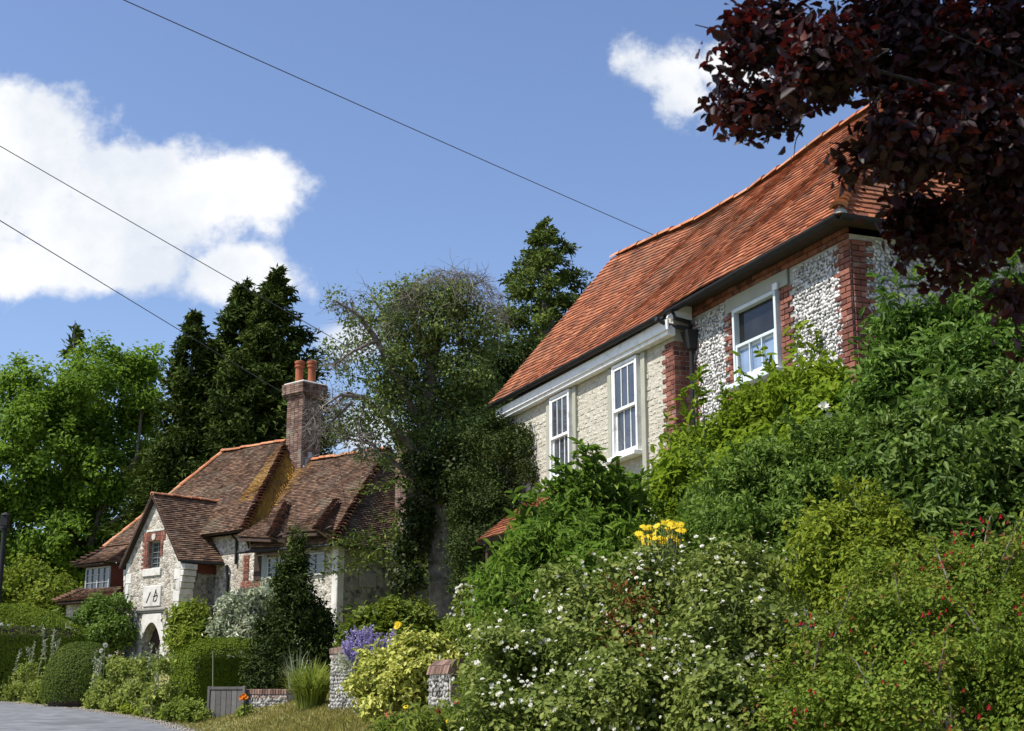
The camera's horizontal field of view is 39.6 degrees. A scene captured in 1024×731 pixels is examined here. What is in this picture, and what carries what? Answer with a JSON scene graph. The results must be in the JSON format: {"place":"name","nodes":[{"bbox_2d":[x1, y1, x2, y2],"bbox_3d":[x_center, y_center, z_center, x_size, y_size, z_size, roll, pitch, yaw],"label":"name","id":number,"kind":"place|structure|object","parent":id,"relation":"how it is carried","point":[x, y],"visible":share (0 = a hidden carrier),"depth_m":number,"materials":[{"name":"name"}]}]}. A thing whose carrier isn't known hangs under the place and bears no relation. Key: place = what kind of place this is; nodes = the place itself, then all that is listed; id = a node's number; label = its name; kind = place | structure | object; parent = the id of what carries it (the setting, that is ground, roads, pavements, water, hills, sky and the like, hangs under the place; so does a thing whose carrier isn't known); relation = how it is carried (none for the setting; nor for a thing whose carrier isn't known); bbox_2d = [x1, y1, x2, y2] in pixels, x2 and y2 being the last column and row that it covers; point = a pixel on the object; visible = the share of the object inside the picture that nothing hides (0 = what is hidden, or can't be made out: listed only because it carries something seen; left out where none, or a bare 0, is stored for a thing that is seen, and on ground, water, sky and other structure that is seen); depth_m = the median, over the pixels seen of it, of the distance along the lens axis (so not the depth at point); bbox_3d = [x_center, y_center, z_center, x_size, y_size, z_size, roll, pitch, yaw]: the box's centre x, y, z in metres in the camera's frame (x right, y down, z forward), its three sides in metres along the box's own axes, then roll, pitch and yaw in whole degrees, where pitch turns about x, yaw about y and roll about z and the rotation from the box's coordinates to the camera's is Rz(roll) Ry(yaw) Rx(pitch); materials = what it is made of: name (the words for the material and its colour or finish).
{"place":"outdoors","nodes":[
{"label":"outdoors","id":0,"kind":"place"},
{"bbox_2d":[0,702,192,730],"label":"road","id":1,"kind":"structure","parent":0,"point":[19,717],"depth_m":31.40,"materials":[{"name":"grey asphalt"}]},
{"bbox_2d":[0,146,497,432],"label":"overhead cable","id":2,"kind":"object","parent":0,"point":[224,275],"visible":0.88,"depth_m":26.65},
{"bbox_2d":[9,634,985,730],"bbox_3d":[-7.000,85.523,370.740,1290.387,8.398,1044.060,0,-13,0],"label":"ground","id":3,"kind":"structure","parent":0,"point":[937,728],"depth_m":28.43,"materials":[{"name":"green plant"}]},
{"bbox_2d":[0,512,9,602],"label":"black post","id":4,"kind":"object","parent":3,"relation":"on","point":[5,522],"visible":0.99,"depth_m":46.87,"materials":[{"name":"metal"}]},
{"bbox_2d":[2,649,22,700],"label":"tall weed","id":5,"kind":"object","parent":3,"relation":"on","point":[10,677],"visible":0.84,"depth_m":43.98,"materials":[{"name":"plant"}]},
{"bbox_2d":[0,656,41,701],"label":"weed clump","id":6,"kind":"object","parent":3,"relation":"on","point":[31,666],"visible":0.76,"depth_m":43.30,"materials":[{"name":"green plant"}]},
{"bbox_2d":[18,658,31,700],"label":"tall weed","id":7,"kind":"object","parent":3,"relation":"on","point":[22,687],"visible":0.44,"depth_m":43.44,"materials":[{"name":"plant"}]},
{"bbox_2d":[17,641,35,701],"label":"tall weed","id":8,"kind":"object","parent":3,"relation":"on","point":[32,656],"visible":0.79,"depth_m":43.32,"materials":[{"name":"plant"}]},
{"bbox_2d":[25,646,36,686],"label":"tall weed","id":9,"kind":"object","parent":3,"relation":"on","point":[29,651],"visible":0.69,"depth_m":43.56,"materials":[{"name":"plant"}]},
{"bbox_2d":[21,678,47,703],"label":"weed clump","id":10,"kind":"object","parent":3,"relation":"on","point":[33,695],"visible":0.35,"depth_m":41.77,"materials":[{"name":"green plant"}]},
{"bbox_2d":[29,638,48,703],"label":"tall weed","id":11,"kind":"object","parent":3,"relation":"on","point":[39,667],"visible":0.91,"depth_m":42.19,"materials":[{"name":"plant"}]},
{"bbox_2d":[36,624,46,679],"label":"tall weed","id":12,"kind":"object","parent":3,"relation":"on","point":[43,632],"visible":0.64,"depth_m":42.59,"materials":[{"name":"plant"}]},
{"bbox_2d":[0,542,83,625],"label":"bush","id":13,"kind":"object","parent":3,"relation":"on","point":[35,586],"visible":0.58,"depth_m":56.62,"materials":[{"name":"green plant"}]},
{"bbox_2d":[0,603,87,700],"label":"clipped hedge","id":14,"kind":"object","parent":3,"relation":"on","point":[23,635],"visible":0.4,"depth_m":45.54,"materials":[{"name":"green leaves"},{"name":"dark wood"}]},
{"bbox_2d":[40,628,56,686],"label":"tall weed","id":15,"kind":"object","parent":3,"relation":"on","point":[52,640],"visible":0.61,"depth_m":42.07,"materials":[{"name":"plant"}]},
{"bbox_2d":[39,638,60,704],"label":"tall weed","id":16,"kind":"object","parent":3,"relation":"on","point":[57,644],"visible":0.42,"depth_m":41.70,"materials":[{"name":"plant"}]},
{"bbox_2d":[39,606,64,627],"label":"bush","id":17,"kind":"object","parent":3,"relation":"on","point":[56,610],"visible":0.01,"depth_m":52.97,"materials":[{"name":"green plant"}]},
{"bbox_2d":[29,323,89,548],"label":"conifer tree","id":18,"kind":"object","parent":3,"relation":"on","point":[77,333],"visible":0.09,"depth_m":82.53,"materials":[{"name":"green plant"}]},
{"bbox_2d":[39,641,122,705],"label":"clipped bush","id":19,"kind":"object","parent":3,"relation":"on","point":[67,675],"visible":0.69,"depth_m":39.69,"materials":[{"name":"green plant"}]},
{"bbox_2d":[0,329,170,589],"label":"ash tree","id":20,"kind":"object","parent":3,"relation":"on","point":[75,422],"visible":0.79,"depth_m":65.39,"materials":[{"name":"green plant"}]},
{"bbox_2d":[83,658,100,704],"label":"tall weed","id":21,"kind":"object","parent":3,"relation":"on","point":[93,678],"visible":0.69,"depth_m":39.07,"materials":[{"name":"plant"}]},
{"bbox_2d":[90,649,102,695],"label":"tall weed","id":22,"kind":"object","parent":3,"relation":"on","point":[95,658],"visible":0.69,"depth_m":39.42,"materials":[{"name":"plant"}]},
{"bbox_2d":[89,653,104,707],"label":"tall weed","id":23,"kind":"object","parent":3,"relation":"on","point":[100,671],"visible":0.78,"depth_m":38.42,"materials":[{"name":"plant"}]},
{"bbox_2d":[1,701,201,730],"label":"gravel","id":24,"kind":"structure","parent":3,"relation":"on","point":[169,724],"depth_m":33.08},
{"bbox_2d":[63,588,143,657],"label":"bush","id":25,"kind":"object","parent":3,"relation":"on","point":[102,620],"visible":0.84,"depth_m":47.27,"materials":[{"name":"green plant"}]},
{"bbox_2d":[80,671,127,711],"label":"weed clump","id":26,"kind":"object","parent":3,"relation":"on","point":[105,691],"visible":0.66,"depth_m":37.40,"materials":[{"name":"green plant"}]},
{"bbox_2d":[103,643,107,676],"bbox_3d":[-11.284,8.502,39.279,0.163,1.694,0.105,6,-15,-25],"label":"seed head","id":27,"kind":"object","parent":3,"relation":"on","point":[105,645],"visible":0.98,"depth_m":39.42},
{"bbox_2d":[84,701,155,716],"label":"weed clump","id":28,"kind":"object","parent":3,"relation":"on","point":[126,708],"visible":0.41,"depth_m":35.22,"materials":[{"name":"green plant"}]},
{"bbox_2d":[118,653,134,711],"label":"tall weed","id":29,"kind":"object","parent":3,"relation":"on","point":[125,681],"visible":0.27,"depth_m":36.02,"materials":[{"name":"plant"}]},
{"bbox_2d":[100,426,164,597],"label":"conifer tree","id":30,"kind":"object","parent":3,"relation":"on","point":[147,438],"depth_m":70.17,"materials":[{"name":"green plant"}]},
{"bbox_2d":[102,651,175,712],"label":"weed clump","id":31,"kind":"object","parent":3,"relation":"on","point":[122,667],"visible":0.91,"depth_m":34.35,"materials":[{"name":"green plant"}]},
{"bbox_2d":[137,642,154,716],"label":"tall weed","id":32,"kind":"object","parent":3,"relation":"on","point":[145,684],"visible":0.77,"depth_m":33.81,"materials":[{"name":"plant"}]},
{"bbox_2d":[111,664,188,716],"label":"weed clump","id":33,"kind":"object","parent":3,"relation":"on","point":[134,687],"visible":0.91,"depth_m":33.81,"materials":[{"name":"green plant"}]},
{"bbox_2d":[144,655,164,718],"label":"tall weed","id":34,"kind":"object","parent":3,"relation":"on","point":[152,698],"visible":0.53,"depth_m":32.71,"materials":[{"name":"plant"}]},
{"bbox_2d":[151,648,166,716],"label":"tall weed","id":35,"kind":"object","parent":3,"relation":"on","point":[152,678],"visible":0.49,"depth_m":33.32,"materials":[{"name":"plant"}]},
{"bbox_2d":[98,308,225,540],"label":"conifer tree","id":36,"kind":"object","parent":3,"relation":"on","point":[181,370],"visible":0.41,"depth_m":62.39,"materials":[{"name":"green plant"}]},
{"bbox_2d":[149,695,212,722],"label":"weed clump","id":37,"kind":"object","parent":3,"relation":"on","point":[189,710],"visible":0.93,"depth_m":31.00,"materials":[{"name":"green plant"}]},
{"bbox_2d":[159,594,213,660],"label":"round shrub","id":38,"kind":"object","parent":3,"relation":"on","point":[186,623],"visible":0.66,"depth_m":39.37,"materials":[{"name":"green plant"}]},
{"bbox_2d":[115,275,284,562],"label":"conifer tree","id":39,"kind":"object","parent":3,"relation":"on","point":[231,324],"visible":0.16,"depth_m":63.63,"materials":[{"name":"green plant"}]},
{"bbox_2d":[165,637,259,704],"bbox_3d":[-6.721,7.368,34.144,1.346,1.695,3.194,-12,-18,41],"label":"clipped hedge","id":40,"kind":"object","parent":3,"relation":"on","point":[193,669],"visible":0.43,"depth_m":33.15,"materials":[{"name":"green leaves"},{"name":"dark wood"}]},
{"bbox_2d":[206,686,246,720],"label":"wooden gate","id":41,"kind":"structure","parent":3,"relation":"on","point":[223,700],"depth_m":30.57,"materials":[{"name":"grey wood"}]},
{"bbox_2d":[202,577,274,657],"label":"silvery shrub","id":42,"kind":"object","parent":3,"relation":"on","point":[240,608],"visible":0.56,"depth_m":38.86,"materials":[{"name":"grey plant"}]},
{"bbox_2d":[235,693,255,717],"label":"orange flower","id":43,"kind":"object","parent":3,"relation":"on","point":[242,710],"visible":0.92,"depth_m":29.33,"materials":[{"name":"green plant"}]},
{"bbox_2d":[52,357,458,660],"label":"stone cottage","id":44,"kind":"structure","parent":3,"relation":"on","point":[212,529],"depth_m":47.58,"materials":[{"name":"flint stone"},{"name":"weathered brown tile"},{"name":"brick"}]},
{"bbox_2d":[85,566,110,588],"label":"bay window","id":45,"kind":"structure","parent":44,"relation":"in","point":[95,577],"depth_m":50.48,"materials":[{"name":"glass"}]},
{"bbox_2d":[0,220,301,403],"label":"overhead cable","id":46,"kind":"object","parent":44,"relation":"attached to","point":[138,305],"visible":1,"depth_m":34.08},
{"bbox_2d":[150,628,159,657],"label":"porch door","id":47,"kind":"structure","parent":44,"relation":"in","point":[155,638],"depth_m":47.48,"materials":[{"name":"brown wood"}]},
{"bbox_2d":[151,541,160,567],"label":"window","id":48,"kind":"structure","parent":44,"relation":"in","point":[155,560],"depth_m":48.02,"materials":[{"name":"grey glass"}]},
{"bbox_2d":[267,556,284,577],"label":"window","id":49,"kind":"structure","parent":44,"relation":"in","point":[271,560],"depth_m":45.68,"materials":[{"name":"glass"}]},
{"bbox_2d":[307,552,325,575],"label":"window","id":50,"kind":"structure","parent":44,"relation":"in","point":[319,557],"depth_m":44.20,"materials":[{"name":"glass"}]},
{"bbox_2d":[170,263,353,475],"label":"conifer tree","id":51,"kind":"object","parent":3,"relation":"on","point":[267,319],"visible":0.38,"depth_m":62.35,"materials":[{"name":"green plant"}]},
{"bbox_2d":[246,689,295,708],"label":"garden wall","id":52,"kind":"structure","parent":3,"relation":"on","point":[257,698],"depth_m":30.10,"materials":[{"name":"stone"}]},
{"bbox_2d":[238,520,339,688],"bbox_3d":[-5.151,5.784,33.382,2.582,4.310,2.069,8,-16,-31],"label":"yew tree","id":53,"kind":"object","parent":3,"relation":"on","point":[300,615],"visible":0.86,"depth_m":33.10,"materials":[{"name":"green plant"}]},
{"bbox_2d":[280,647,315,695],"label":"dry grass","id":54,"kind":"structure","parent":3,"relation":"on","point":[291,668],"depth_m":30.20,"materials":[{"name":"green plant"}]},
{"bbox_2d":[266,656,330,708],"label":"grass clump","id":55,"kind":"object","parent":3,"relation":"on","point":[309,688],"visible":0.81,"depth_m":27.03,"materials":[{"name":"green plant"}]},
{"bbox_2d":[328,646,358,711],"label":"garden wall","id":56,"kind":"structure","parent":3,"relation":"on","point":[341,700],"depth_m":25.06,"materials":[{"name":"stone"}]},
{"bbox_2d":[328,625,395,676],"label":"lavender bush","id":57,"kind":"object","parent":3,"relation":"on","point":[350,654],"visible":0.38,"depth_m":23.75,"materials":[{"name":"purple plant"}]},
{"bbox_2d":[332,593,444,647],"bbox_3d":[-2.142,5.079,25.925,1.873,1.927,1.926,-13,-18,43],"label":"choisya bush","id":58,"kind":"object","parent":3,"relation":"on","point":[384,616],"visible":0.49,"depth_m":25.78,"materials":[{"name":"green plant"}]},
{"bbox_2d":[385,726,395,730],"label":"border flower","id":59,"kind":"object","parent":3,"relation":"on","point":[391,729],"visible":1,"depth_m":9.65,"materials":[{"name":"green plant"}]},
{"bbox_2d":[394,621,401,640],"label":"yellow lily","id":60,"kind":"object","parent":3,"relation":"on","point":[397,625],"visible":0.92,"depth_m":21.27,"materials":[{"name":"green plant"}]},
{"bbox_2d":[278,256,519,643],"bbox_3d":[-2.216,1.722,30.316,4.864,9.375,4.684,0,-13,0],"label":"old tree","id":61,"kind":"object","parent":3,"relation":"on","point":[431,460],"visible":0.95,"depth_m":30.08,"materials":[{"name":"green plant"}]},
{"bbox_2d":[337,624,466,722],"bbox_3d":[-1.445,4.354,20.017,2.042,1.396,1.648,0,-13,0],"label":"euonymus bush","id":62,"kind":"object","parent":3,"relation":"on","point":[379,682],"visible":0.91,"depth_m":19.76,"materials":[{"name":"yellow plant"}]},
{"bbox_2d":[397,703,417,730],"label":"border flower","id":63,"kind":"object","parent":3,"relation":"on","point":[406,713],"visible":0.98,"depth_m":9.62,"materials":[{"name":"green plant"}]},
{"bbox_2d":[424,707,448,730],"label":"border flower","id":64,"kind":"object","parent":3,"relation":"on","point":[433,722],"visible":1,"depth_m":9.51,"materials":[{"name":"green plant"}]},
{"bbox_2d":[426,658,466,708],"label":"garden wall","id":65,"kind":"structure","parent":3,"relation":"on","point":[439,672],"depth_m":18.44,"materials":[{"name":"stone"}]},
{"bbox_2d":[366,696,530,730],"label":"border greenery","id":66,"kind":"object","parent":3,"relation":"on","point":[422,721],"visible":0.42,"depth_m":9.62,"materials":[{"name":"green plant"}]},
{"bbox_2d":[310,216,594,622],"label":"conifer tree","id":67,"kind":"object","parent":3,"relation":"on","point":[521,286],"visible":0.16,"depth_m":42.77,"materials":[{"name":"green plant"}]},
{"bbox_2d":[435,583,479,660],"bbox_3d":[-0.519,3.893,20.559,1.208,1.605,2.725,2,-13,-10],"label":"white valerian","id":68,"kind":"object","parent":3,"relation":"on","point":[453,626],"visible":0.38,"depth_m":20.51,"materials":[{"name":"green plant"}]},
{"bbox_2d":[448,698,466,729],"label":"border flower","id":69,"kind":"object","parent":3,"relation":"on","point":[453,716],"visible":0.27,"depth_m":9.53,"materials":[{"name":"green plant"}]},
{"bbox_2d":[424,607,520,728],"bbox_3d":[-0.296,2.764,11.588,1.034,1.658,2.051,0,-13,0],"label":"young shrub","id":70,"kind":"object","parent":3,"relation":"on","point":[492,617],"visible":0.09,"depth_m":11.74,"materials":[{"name":"green plant"}]},
{"bbox_2d":[426,330,544,616],"bbox_3d":[-0.506,2.962,34.587,3.467,8.716,5.308,-4,-14,18],"label":"evergreen tree","id":71,"kind":"object","parent":3,"relation":"on","point":[516,363],"visible":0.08,"depth_m":36.49,"materials":[{"name":"green plant"}]},
{"bbox_2d":[433,401,541,610],"bbox_3d":[-0.330,3.049,26.685,2.419,5.042,3.439,0,-13,0],"label":"ivy bush","id":72,"kind":"object","parent":3,"relation":"on","point":[495,449],"visible":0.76,"depth_m":26.89,"materials":[{"name":"green plant"}]},
{"bbox_2d":[461,437,668,647],"bbox_3d":[0.698,2.322,16.174,2.605,3.225,2.952,0,-13,0],"label":"willowy shrub","id":73,"kind":"object","parent":3,"relation":"on","point":[599,508],"visible":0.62,"depth_m":16.36,"materials":[{"name":"green plant"}]},
{"bbox_2d":[439,526,841,730],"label":"rose bush","id":74,"kind":"object","parent":3,"relation":"on","point":[682,668],"visible":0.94,"depth_m":9.41,"materials":[{"name":"green plant"}]},
{"bbox_2d":[606,519,689,620],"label":"yellow daisies","id":75,"kind":"object","parent":3,"relation":"on","point":[672,537],"visible":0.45,"depth_m":11.47,"materials":[{"name":"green plant"}]},
{"bbox_2d":[636,320,860,654],"bbox_3d":[2.926,1.354,17.078,2.692,4.286,5.208,0,-13,0],"label":"wisteria","id":76,"kind":"object","parent":3,"relation":"on","point":[753,410],"visible":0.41,"depth_m":17.32,"materials":[{"name":"green plant"}]},
{"bbox_2d":[476,100,1023,631],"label":"flint house","id":77,"kind":"structure","parent":3,"relation":"on","point":[636,336],"depth_m":21.66,"materials":[{"name":"red brick"}]},
{"bbox_2d":[124,0,653,234],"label":"overhead cable","id":78,"kind":"object","parent":77,"relation":"attached to","point":[370,110],"visible":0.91,"depth_m":24.54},
{"bbox_2d":[542,389,572,486],"bbox_3d":[0.823,1.278,25.136,0.210,1.605,1.080,5,-14,-20],"label":"window","id":79,"kind":"structure","parent":77,"relation":"in","point":[560,405],"depth_m":25.19,"materials":[{"name":"white paint"}]},
{"bbox_2d":[604,355,641,464],"bbox_3d":[1.782,0.706,22.711,0.210,1.605,1.120,5,-14,-20],"label":"window","id":80,"kind":"structure","parent":77,"relation":"in","point":[625,375],"depth_m":22.71,"materials":[{"name":"white paint"}]},
{"bbox_2d":[724,289,785,391],"bbox_3d":[3.338,-0.339,19.654,0.210,1.175,1.370,5,-14,-20],"label":"window","id":81,"kind":"structure","parent":77,"relation":"in","point":[758,321],"depth_m":19.71,"materials":[{"name":"white paint"}]},
{"bbox_2d":[652,401,894,675],"bbox_3d":[2.376,1.804,12.023,2.510,3.179,2.063,-8,-15,29],"label":"privet shrub","id":82,"kind":"object","parent":3,"relation":"on","point":[761,490],"visible":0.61,"depth_m":12.24,"materials":[{"name":"green plant"}]},
{"bbox_2d":[761,473,933,668],"bbox_3d":[2.505,1.945,10.060,1.279,2.447,1.184,12,-18,-42],"label":"spiraea shrub","id":83,"kind":"object","parent":3,"relation":"on","point":[827,538],"visible":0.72,"depth_m":10.11,"materials":[{"name":"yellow plant"}]},
{"bbox_2d":[693,0,1023,374],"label":"copper beech","id":84,"kind":"object","parent":3,"relation":"on","point":[956,67],"visible":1,"depth_m":5.27,"materials":[{"name":"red plant"}]},
{"bbox_2d":[736,506,1023,730],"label":"fuchsia bush","id":85,"kind":"object","parent":3,"relation":"on","point":[965,603],"visible":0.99,"depth_m":8.11,"materials":[{"name":"green plant"}]},
{"bbox_2d":[815,349,1023,730],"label":"laurel shrub","id":86,"kind":"object","parent":3,"relation":"on","point":[952,459],"visible":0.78,"depth_m":10.80,"materials":[{"name":"green plant"}]},
{"bbox_2d":[833,247,1023,423],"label":"leafy shrub","id":87,"kind":"object","parent":3,"relation":"on","point":[909,344],"visible":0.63,"depth_m":14.40,"materials":[{"name":"green plant"}]},
{"bbox_2d":[0,0,1023,626],"label":"sky","id":88,"kind":"structure","parent":0,"point":[244,165],"materials":[{"name":"blue"}]}
]}

